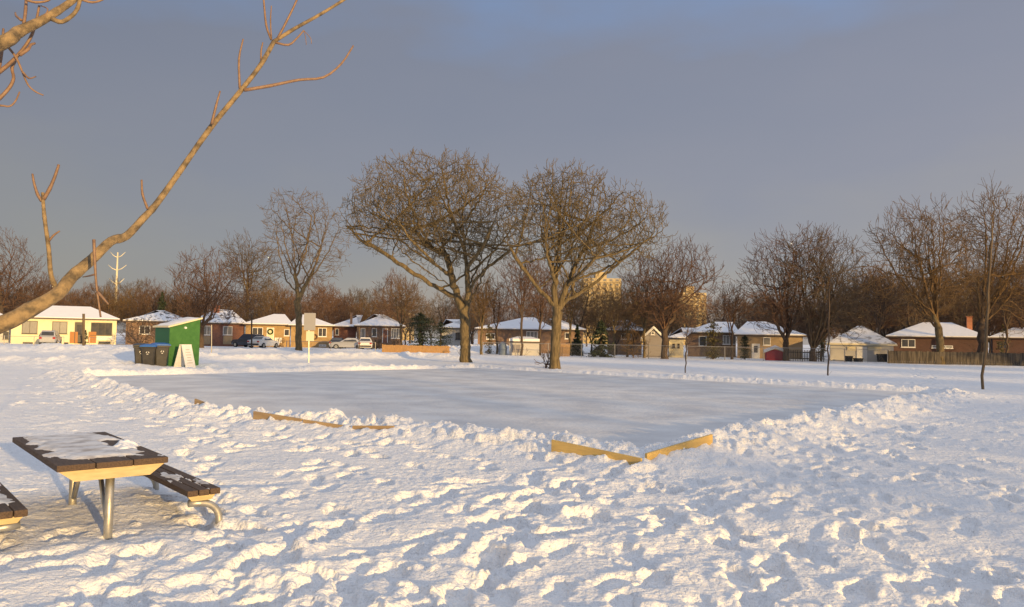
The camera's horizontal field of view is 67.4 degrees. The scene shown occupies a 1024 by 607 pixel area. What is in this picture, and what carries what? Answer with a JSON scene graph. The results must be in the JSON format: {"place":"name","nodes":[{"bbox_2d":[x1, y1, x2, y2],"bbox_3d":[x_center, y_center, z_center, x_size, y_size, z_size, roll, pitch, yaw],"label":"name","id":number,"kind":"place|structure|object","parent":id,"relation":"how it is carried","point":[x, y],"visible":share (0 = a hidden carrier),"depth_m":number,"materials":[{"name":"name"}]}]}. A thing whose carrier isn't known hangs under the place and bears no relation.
{"place":"outdoors","nodes":[
{"label":"outdoors","id":0,"kind":"place"},
{"bbox_2d":[96,368,926,447],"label":"rink ice","id":1,"kind":"structure","parent":0,"point":[638,412],"depth_m":20.95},
{"bbox_2d":[0,333,1023,606],"bbox_3d":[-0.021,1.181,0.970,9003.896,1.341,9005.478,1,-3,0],"label":"snow ground","id":2,"kind":"structure","parent":0,"point":[916,499],"depth_m":7.63,"materials":[{"name":"snow"}]},
{"bbox_2d":[0,226,50,313],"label":"bare tree","id":3,"kind":"object","parent":2,"relation":"on","point":[8,287],"visible":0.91,"depth_m":125.16,"materials":[{"name":"brown plant"}]},
{"bbox_2d":[12,271,60,305],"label":"background tree","id":4,"kind":"object","parent":2,"relation":"on","point":[36,285],"visible":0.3,"depth_m":129.44,"materials":[{"name":"brown plant"}]},
{"bbox_2d":[39,330,61,343],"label":"parked car","id":5,"kind":"object","parent":2,"relation":"on","point":[51,334],"visible":0.73,"depth_m":89.96,"materials":[{"name":"silver metal"}]},
{"bbox_2d":[10,306,119,343],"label":"house","id":6,"kind":"structure","parent":2,"relation":"on","point":[65,322],"depth_m":99.43,"materials":[{"name":"beige paint"}]},
{"bbox_2d":[22,321,37,333],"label":"window","id":7,"kind":"structure","parent":6,"relation":"in","point":[29,327],"depth_m":97.14,"materials":[{"name":"grey"}]},
{"bbox_2d":[90,322,111,335],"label":"window","id":8,"kind":"structure","parent":6,"relation":"in","point":[101,329],"depth_m":100.76,"materials":[{"name":"grey"}]},
{"bbox_2d":[62,282,111,314],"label":"background tree","id":9,"kind":"object","parent":2,"relation":"on","point":[86,303],"visible":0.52,"depth_m":121.29,"materials":[{"name":"brown plant"}]},
{"bbox_2d":[89,283,132,321],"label":"background tree","id":10,"kind":"object","parent":2,"relation":"on","point":[118,301],"visible":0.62,"depth_m":122.52,"materials":[{"name":"brown plant"}]},
{"bbox_2d":[0,432,222,539],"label":"picnic table","id":11,"kind":"object","parent":2,"relation":"on","point":[76,459],"visible":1,"depth_m":6.28,"materials":[{"name":"brown wood"}]},
{"bbox_2d":[97,276,137,335],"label":"background tree","id":12,"kind":"object","parent":2,"relation":"on","point":[111,288],"visible":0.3,"depth_m":132.44,"materials":[{"name":"brown plant"}]},
{"bbox_2d":[111,287,150,323],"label":"background tree","id":13,"kind":"object","parent":2,"relation":"on","point":[129,300],"visible":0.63,"depth_m":123.93,"materials":[{"name":"brown plant"}]},
{"bbox_2d":[117,318,155,345],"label":"bare bush","id":14,"kind":"object","parent":2,"relation":"on","point":[128,331],"visible":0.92,"depth_m":91.54,"materials":[{"name":"brown plant"}]},
{"bbox_2d":[122,278,172,316],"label":"background tree","id":15,"kind":"object","parent":2,"relation":"on","point":[145,302],"visible":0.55,"depth_m":122.95,"materials":[{"name":"brown plant"}]},
{"bbox_2d":[139,344,157,364],"bbox_3d":[-16.534,2.406,35.034,0.688,1.125,0.870,2,-3,-12],"label":"wheeled bin","id":16,"kind":"object","parent":2,"relation":"on","point":[148,352],"visible":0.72,"depth_m":34.71,"materials":[{"name":"grey plastic"}]},
{"bbox_2d":[122,310,182,344],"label":"house","id":17,"kind":"structure","parent":2,"relation":"on","point":[157,317],"depth_m":102.62,"materials":[{"name":"brown brick"}]},
{"bbox_2d":[151,343,170,365],"bbox_3d":[-16.265,2.400,35.474,0.725,1.186,0.913,3,-3,-38],"label":"wheeled bin","id":18,"kind":"object","parent":2,"relation":"on","point":[162,350],"visible":0.64,"depth_m":35.20,"materials":[{"name":"grey plastic"}]},
{"bbox_2d":[0,0,353,333],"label":"tree","id":19,"kind":"object","parent":2,"relation":"on","point":[58,292],"visible":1,"depth_m":3.10,"materials":[{"name":"brown plant"}]},
{"bbox_2d":[153,317,202,366],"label":"green shed","id":20,"kind":"structure","parent":2,"relation":"on","point":[176,333],"depth_m":36.63,"materials":[{"name":"paint"}]},
{"bbox_2d":[174,344,195,367],"bbox_3d":[-15.228,2.473,35.775,0.788,1.135,0.600,0,-3,22],"label":"sandwich board","id":21,"kind":"object","parent":2,"relation":"on","point":[185,356],"visible":0.92,"depth_m":35.71,"materials":[{"name":"white paint"}]},
{"bbox_2d":[162,244,262,347],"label":"bare tree","id":22,"kind":"object","parent":2,"relation":"on","point":[208,302],"visible":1,"depth_m":87.73,"materials":[{"name":"brown plant"}]},
{"bbox_2d":[193,269,244,314],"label":"background tree","id":23,"kind":"object","parent":2,"relation":"on","point":[222,294],"visible":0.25,"depth_m":129.54,"materials":[{"name":"brown plant"}]},
{"bbox_2d":[201,305,244,345],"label":"house","id":24,"kind":"structure","parent":2,"relation":"on","point":[224,334],"depth_m":104.19,"materials":[{"name":"red brick"}]},
{"bbox_2d":[231,334,263,346],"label":"parked car","id":25,"kind":"object","parent":2,"relation":"on","point":[242,339],"visible":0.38,"depth_m":98.20,"materials":[{"name":"grey paint"}]},
{"bbox_2d":[229,283,273,325],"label":"background tree","id":26,"kind":"object","parent":2,"relation":"on","point":[253,298],"visible":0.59,"depth_m":122.02,"materials":[{"name":"brown plant"}]},
{"bbox_2d":[218,229,285,332],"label":"bare tree","id":27,"kind":"object","parent":2,"relation":"on","point":[250,263],"visible":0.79,"depth_m":130.16,"materials":[{"name":"brown plant"}]},
{"bbox_2d":[238,279,281,318],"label":"background tree","id":28,"kind":"object","parent":2,"relation":"on","point":[266,287],"visible":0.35,"depth_m":129.28,"materials":[{"name":"brown plant"}]},
{"bbox_2d":[247,336,278,347],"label":"parked car","id":29,"kind":"object","parent":2,"relation":"on","point":[263,341],"visible":0.96,"depth_m":94.62,"materials":[{"name":"white paint"}]},
{"bbox_2d":[243,314,290,346],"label":"house","id":30,"kind":"structure","parent":2,"relation":"on","point":[278,324],"depth_m":105.25,"materials":[{"name":"brick"}]},
{"bbox_2d":[249,282,295,318],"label":"background tree","id":31,"kind":"object","parent":2,"relation":"on","point":[273,301],"visible":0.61,"depth_m":115.56,"materials":[{"name":"brown plant"}]},
{"bbox_2d":[253,411,302,421],"bbox_3d":[-4.130,2.099,13.500,1.332,0.321,0.040,-1,-3,36],"label":"rink board","id":32,"kind":"object","parent":2,"relation":"on","point":[259,415],"visible":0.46,"depth_m":13.57,"materials":[{"name":"brown wood"}]},
{"bbox_2d":[256,186,351,350],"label":"tall tree","id":33,"kind":"object","parent":2,"relation":"on","point":[298,321],"visible":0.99,"depth_m":80.03,"materials":[{"name":"brown plant"}]},
{"bbox_2d":[304,313,315,362],"bbox_3d":[-12.223,2.162,46.333,0.700,3.178,0.110,1,-3,0],"label":"road sign","id":34,"kind":"object","parent":2,"relation":"on","point":[309,321],"visible":0.94,"depth_m":46.32,"materials":[{"name":"metal"}]},
{"bbox_2d":[288,314,335,347],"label":"house","id":35,"kind":"structure","parent":2,"relation":"on","point":[323,330],"depth_m":106.08,"materials":[{"name":"brick"}]},
{"bbox_2d":[291,270,341,318],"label":"background tree","id":36,"kind":"object","parent":2,"relation":"on","point":[310,303],"visible":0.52,"depth_m":127.22,"materials":[{"name":"brown plant"}]},
{"bbox_2d":[313,294,349,329],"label":"background tree","id":37,"kind":"object","parent":2,"relation":"on","point":[330,311],"visible":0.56,"depth_m":114.55,"materials":[{"name":"brown plant"}]},
{"bbox_2d":[324,293,365,330],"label":"background tree","id":38,"kind":"object","parent":2,"relation":"on","point":[344,307],"visible":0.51,"depth_m":115.19,"materials":[{"name":"brown plant"}]},
{"bbox_2d":[329,338,363,348],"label":"parked car","id":39,"kind":"object","parent":2,"relation":"on","point":[353,342],"visible":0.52,"depth_m":95.00,"materials":[{"name":"silver metal"}]},
{"bbox_2d":[333,315,362,347],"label":"house","id":40,"kind":"structure","parent":2,"relation":"on","point":[345,329],"depth_m":109.98,"materials":[{"name":"red brick"}]},
{"bbox_2d":[345,287,382,317],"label":"background tree","id":41,"kind":"object","parent":2,"relation":"on","point":[361,300],"visible":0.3,"depth_m":155.65,"materials":[{"name":"brown plant"}]},
{"bbox_2d":[350,313,405,347],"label":"house","id":42,"kind":"structure","parent":2,"relation":"on","point":[386,330],"depth_m":107.98,"materials":[{"name":"brown brick"}]},
{"bbox_2d":[369,268,420,320],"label":"background tree","id":43,"kind":"object","parent":2,"relation":"on","point":[390,280],"visible":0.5,"depth_m":126.40,"materials":[{"name":"brown plant"}]},
{"bbox_2d":[371,273,426,344],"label":"slim tree","id":44,"kind":"object","parent":2,"relation":"on","point":[403,302],"visible":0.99,"depth_m":99.83,"materials":[{"name":"brown plant"}]},
{"bbox_2d":[382,344,450,352],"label":"board fence","id":45,"kind":"object","parent":2,"relation":"on","point":[412,348],"visible":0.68,"depth_m":80.85,"materials":[{"name":"brown wood"}]},
{"bbox_2d":[405,312,435,346],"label":"cedar bush","id":46,"kind":"object","parent":2,"relation":"on","point":[420,320],"visible":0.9,"depth_m":97.73,"materials":[{"name":"green plant"}]},
{"bbox_2d":[332,144,538,362],"bbox_3d":[-5.087,-3.170,51.125,13.680,14.548,10.123,1,-3,0],"label":"spreading tree","id":47,"kind":"object","parent":2,"relation":"on","point":[463,306],"visible":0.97,"depth_m":50.70,"materials":[{"name":"brown plant"}]},
{"bbox_2d":[427,321,453,346],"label":"cedar bush","id":48,"kind":"object","parent":2,"relation":"on","point":[440,331],"visible":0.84,"depth_m":95.82,"materials":[{"name":"green plant"}]},
{"bbox_2d":[428,291,458,327],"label":"background tree","id":49,"kind":"object","parent":2,"relation":"on","point":[445,305],"visible":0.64,"depth_m":143.92,"materials":[{"name":"brown plant"}]},
{"bbox_2d":[440,319,459,345],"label":"house","id":50,"kind":"structure","parent":2,"relation":"on","point":[454,324],"depth_m":99.91,"materials":[{"name":"white"}]},
{"bbox_2d":[450,294,490,343],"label":"background tree","id":51,"kind":"object","parent":2,"relation":"on","point":[473,331],"visible":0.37,"depth_m":134.15,"materials":[{"name":"brown plant"}]},
{"bbox_2d":[464,265,500,354],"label":"slim tree","id":52,"kind":"object","parent":2,"relation":"on","point":[480,295],"visible":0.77,"depth_m":77.88,"materials":[{"name":"brown plant"}]},
{"bbox_2d":[475,279,518,353],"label":"slim tree","id":53,"kind":"object","parent":2,"relation":"on","point":[498,311],"visible":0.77,"depth_m":79.89,"materials":[{"name":"brown plant"}]},
{"bbox_2d":[474,317,551,352],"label":"house","id":54,"kind":"structure","parent":2,"relation":"on","point":[506,330],"depth_m":91.92,"materials":[{"name":"brown brick"}]},
{"bbox_2d":[490,245,549,355],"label":"slim tree","id":55,"kind":"object","parent":2,"relation":"on","point":[521,307],"visible":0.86,"depth_m":75.88,"materials":[{"name":"brown plant"}]},
{"bbox_2d":[508,336,539,355],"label":"garden shed","id":56,"kind":"structure","parent":2,"relation":"on","point":[516,340],"depth_m":77.36,"materials":[{"name":"white"}]},
{"bbox_2d":[514,253,563,354],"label":"slim tree","id":57,"kind":"object","parent":2,"relation":"on","point":[541,312],"visible":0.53,"depth_m":79.85,"materials":[{"name":"brown plant"}]},
{"bbox_2d":[550,319,586,352],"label":"house","id":58,"kind":"structure","parent":2,"relation":"on","point":[565,327],"depth_m":92.92,"materials":[{"name":"brown brick"}]},
{"bbox_2d":[548,270,593,355],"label":"slim tree","id":59,"kind":"object","parent":2,"relation":"on","point":[569,306],"visible":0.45,"depth_m":81.83,"materials":[{"name":"brown plant"}]},
{"bbox_2d":[570,324,584,355],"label":"spruce tree","id":60,"kind":"object","parent":2,"relation":"on","point":[576,341],"visible":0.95,"depth_m":79.75,"materials":[{"name":"green plant"}]},
{"bbox_2d":[557,263,608,326],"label":"background tree","id":61,"kind":"object","parent":2,"relation":"on","point":[574,321],"visible":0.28,"depth_m":100.15,"materials":[{"name":"brown plant"}]},
{"bbox_2d":[494,159,677,368],"bbox_3d":[4.152,-2.052,43.753,10.543,12.481,6.488,1,-3,0],"label":"spreading tree","id":62,"kind":"object","parent":2,"relation":"on","point":[558,220],"visible":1,"depth_m":43.22,"materials":[{"name":"brown plant"}]},
{"bbox_2d":[573,300,606,352],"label":"background tree","id":63,"kind":"object","parent":2,"relation":"on","point":[586,320],"visible":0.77,"depth_m":95.94,"materials":[{"name":"brown plant"}]},
{"bbox_2d":[551,440,641,464],"bbox_3d":[1.104,2.036,10.220,1.376,0.324,0.040,-1,-3,37],"label":"rink board","id":64,"kind":"object","parent":2,"relation":"on","point":[561,446],"visible":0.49,"depth_m":10.28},
{"bbox_2d":[586,319,613,356],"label":"spruce tree","id":65,"kind":"object","parent":2,"relation":"on","point":[600,330],"visible":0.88,"depth_m":75.73,"materials":[{"name":"green plant"}]},
{"bbox_2d":[580,272,620,343],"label":"apartment tower","id":66,"kind":"structure","parent":2,"relation":"on","point":[608,280],"depth_m":420.86,"materials":[{"name":"concrete"}]},
{"bbox_2d":[587,289,628,336],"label":"background tree","id":67,"kind":"object","parent":2,"relation":"on","point":[599,315],"visible":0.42,"depth_m":93.69,"materials":[{"name":"brown plant"}]},
{"bbox_2d":[583,281,640,354],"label":"slim tree","id":68,"kind":"object","parent":2,"relation":"on","point":[611,315],"visible":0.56,"depth_m":83.84,"materials":[{"name":"brown plant"}]},
{"bbox_2d":[600,308,633,353],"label":"background tree","id":69,"kind":"object","parent":2,"relation":"on","point":[616,327],"visible":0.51,"depth_m":89.97,"materials":[{"name":"brown plant"}]},
{"bbox_2d":[605,320,642,354],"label":"house","id":70,"kind":"structure","parent":2,"relation":"on","point":[610,340],"depth_m":91.91,"materials":[{"name":"brown brick"}]},
{"bbox_2d":[605,289,655,356],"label":"slim tree","id":71,"kind":"object","parent":2,"relation":"on","point":[623,317],"visible":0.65,"depth_m":77.83,"materials":[{"name":"brown plant"}]},
{"bbox_2d":[617,328,647,357],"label":"bare bush","id":72,"kind":"object","parent":2,"relation":"on","point":[632,342],"visible":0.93,"depth_m":74.76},
{"bbox_2d":[611,268,676,357],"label":"slim tree","id":73,"kind":"object","parent":2,"relation":"on","point":[641,318],"visible":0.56,"depth_m":75.87,"materials":[{"name":"brown plant"}]},
{"bbox_2d":[640,326,661,356],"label":"garage","id":74,"kind":"structure","parent":2,"relation":"on","point":[653,337],"depth_m":78.90,"materials":[{"name":"grey"}]},
{"bbox_2d":[616,234,728,358],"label":"maple tree","id":75,"kind":"object","parent":2,"relation":"on","point":[664,324],"visible":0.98,"depth_m":72.67,"materials":[{"name":"brown plant"}]},
{"bbox_2d":[655,289,699,333],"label":"background tree","id":76,"kind":"object","parent":2,"relation":"on","point":[671,327],"visible":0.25,"depth_m":91.90,"materials":[{"name":"brown plant"}]},
{"bbox_2d":[645,434,712,459],"bbox_3d":[2.274,2.019,10.390,1.374,0.414,0.040,3,-3,-38],"label":"rink board","id":77,"kind":"object","parent":2,"relation":"on","point":[694,443],"visible":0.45,"depth_m":10.41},
{"bbox_2d":[668,328,694,357],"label":"garage","id":78,"kind":"structure","parent":2,"relation":"on","point":[676,341],"depth_m":79.92,"materials":[{"name":"beige paint"}]},
{"bbox_2d":[482,342,887,362],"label":"chain link fence","id":79,"kind":"object","parent":2,"relation":"on","point":[844,355],"visible":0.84,"depth_m":72.08,"materials":[{"name":"grey metal"}]},
{"bbox_2d":[673,286,706,344],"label":"apartment tower","id":80,"kind":"structure","parent":2,"relation":"on","point":[684,292],"depth_m":430.57,"materials":[{"name":"concrete"}]},
{"bbox_2d":[700,321,723,358],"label":"cedar bush","id":81,"kind":"object","parent":2,"relation":"on","point":[712,340],"visible":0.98,"depth_m":74.91,"materials":[{"name":"green plant"}]},
{"bbox_2d":[688,322,737,356],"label":"house","id":82,"kind":"structure","parent":2,"relation":"on","point":[697,338],"depth_m":88.09,"materials":[{"name":"brown brick"}]},
{"bbox_2d":[695,294,736,325],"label":"background tree","id":83,"kind":"object","parent":2,"relation":"on","point":[717,319],"visible":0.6,"depth_m":118.66,"materials":[{"name":"brown plant"}]},
{"bbox_2d":[709,280,754,358],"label":"slim tree","id":84,"kind":"object","parent":2,"relation":"on","point":[733,306],"visible":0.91,"depth_m":75.89,"materials":[{"name":"brown plant"}]},
{"bbox_2d":[733,321,806,358],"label":"house","id":85,"kind":"structure","parent":2,"relation":"on","point":[760,338],"depth_m":83.17,"materials":[{"name":"beige"}]},
{"bbox_2d":[764,345,782,360],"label":"car","id":86,"kind":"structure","parent":2,"relation":"on","point":[773,355],"depth_m":74.42,"materials":[{"name":"red paint"}]},
{"bbox_2d":[725,220,850,360],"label":"maple tree","id":87,"kind":"object","parent":2,"relation":"on","point":[779,309],"visible":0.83,"depth_m":73.62,"materials":[{"name":"brown plant"}]},
{"bbox_2d":[785,349,824,361],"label":"board fence","id":88,"kind":"object","parent":2,"relation":"on","point":[807,358],"visible":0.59,"depth_m":73.17,"materials":[{"name":"brown wood"}]},
{"bbox_2d":[769,223,881,361],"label":"maple tree","id":89,"kind":"object","parent":2,"relation":"on","point":[817,338],"visible":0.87,"depth_m":72.53,"materials":[{"name":"brown plant"}]},
{"bbox_2d":[812,241,845,375],"bbox_3d":[17.076,0.266,41.040,1.687,7.295,2.174,-1,-4,42],"label":"young tree","id":90,"kind":"object","parent":2,"relation":"on","point":[828,300],"visible":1,"depth_m":40.68,"materials":[{"name":"brown plant"}]},
{"bbox_2d":[822,267,886,329],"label":"background tree","id":91,"kind":"object","parent":2,"relation":"on","point":[848,309],"visible":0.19,"depth_m":96.34,"materials":[{"name":"brown plant"}]},
{"bbox_2d":[826,283,884,332],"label":"background tree","id":92,"kind":"object","parent":2,"relation":"on","point":[846,326],"visible":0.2,"depth_m":97.06,"materials":[{"name":"brown plant"}]},
{"bbox_2d":[826,326,897,361],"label":"garage","id":93,"kind":"structure","parent":2,"relation":"on","point":[869,338],"depth_m":77.18,"materials":[{"name":"white"}]},
{"bbox_2d":[841,266,915,334],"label":"slim tree","id":94,"kind":"object","parent":2,"relation":"on","point":[879,320],"visible":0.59,"depth_m":81.97,"materials":[{"name":"brown plant"}]},
{"bbox_2d":[839,262,924,334],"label":"background tree","id":95,"kind":"object","parent":2,"relation":"on","point":[885,319],"visible":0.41,"depth_m":93.40,"materials":[{"name":"brown plant"}]},
{"bbox_2d":[872,262,955,328],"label":"background tree","id":96,"kind":"object","parent":2,"relation":"on","point":[914,322],"visible":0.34,"depth_m":93.28,"materials":[{"name":"brown plant"}]},
{"bbox_2d":[847,194,997,364],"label":"willow tree","id":97,"kind":"object","parent":2,"relation":"on","point":[933,309],"visible":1,"depth_m":70.76,"materials":[{"name":"plant"}]},
{"bbox_2d":[885,316,989,360],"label":"house","id":98,"kind":"structure","parent":2,"relation":"on","point":[920,337],"depth_m":86.62,"materials":[{"name":"brick"}]},
{"bbox_2d":[910,268,980,327],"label":"background tree","id":99,"kind":"object","parent":2,"relation":"on","point":[957,314],"visible":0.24,"depth_m":97.40,"materials":[{"name":"brown plant"}]},
{"bbox_2d":[888,350,1023,365],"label":"board fence","id":100,"kind":"object","parent":2,"relation":"on","point":[958,358],"visible":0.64,"depth_m":70.32,"materials":[{"name":"brown wood"}]},
{"bbox_2d":[928,259,1009,329],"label":"background tree","id":101,"kind":"object","parent":2,"relation":"on","point":[961,317],"visible":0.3,"depth_m":96.15,"materials":[{"name":"brown plant"}]},
{"bbox_2d":[926,178,1023,363],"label":"willow tree","id":102,"kind":"object","parent":2,"relation":"on","point":[980,312],"visible":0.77,"depth_m":74.77,"materials":[{"name":"plant"}]},
{"bbox_2d":[941,265,1016,333],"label":"background tree","id":103,"kind":"object","parent":2,"relation":"on","point":[990,328],"visible":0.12,"depth_m":105.15,"materials":[{"name":"brown plant"}]},
{"bbox_2d":[964,171,1023,388],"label":"young tree","id":104,"kind":"object","parent":2,"relation":"on","point":[987,317],"visible":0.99,"depth_m":29.33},
{"bbox_2d":[969,257,1023,352],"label":"slim tree","id":105,"kind":"object","parent":2,"relation":"on","point":[1006,323],"visible":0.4,"depth_m":79.92,"materials":[{"name":"brown plant"}]},
{"bbox_2d":[989,328,1023,359],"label":"house","id":106,"kind":"structure","parent":2,"relation":"on","point":[1017,340],"depth_m":90.69,"materials":[{"name":"brick"}]},
{"bbox_2d":[989,259,1023,332],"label":"background tree","id":107,"kind":"object","parent":2,"relation":"on","point":[1018,320],"visible":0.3,"depth_m":92.43,"materials":[{"name":"brown plant"}]},
{"bbox_2d":[0,0,1023,347],"label":"sky","id":108,"kind":"structure","parent":0,"point":[743,118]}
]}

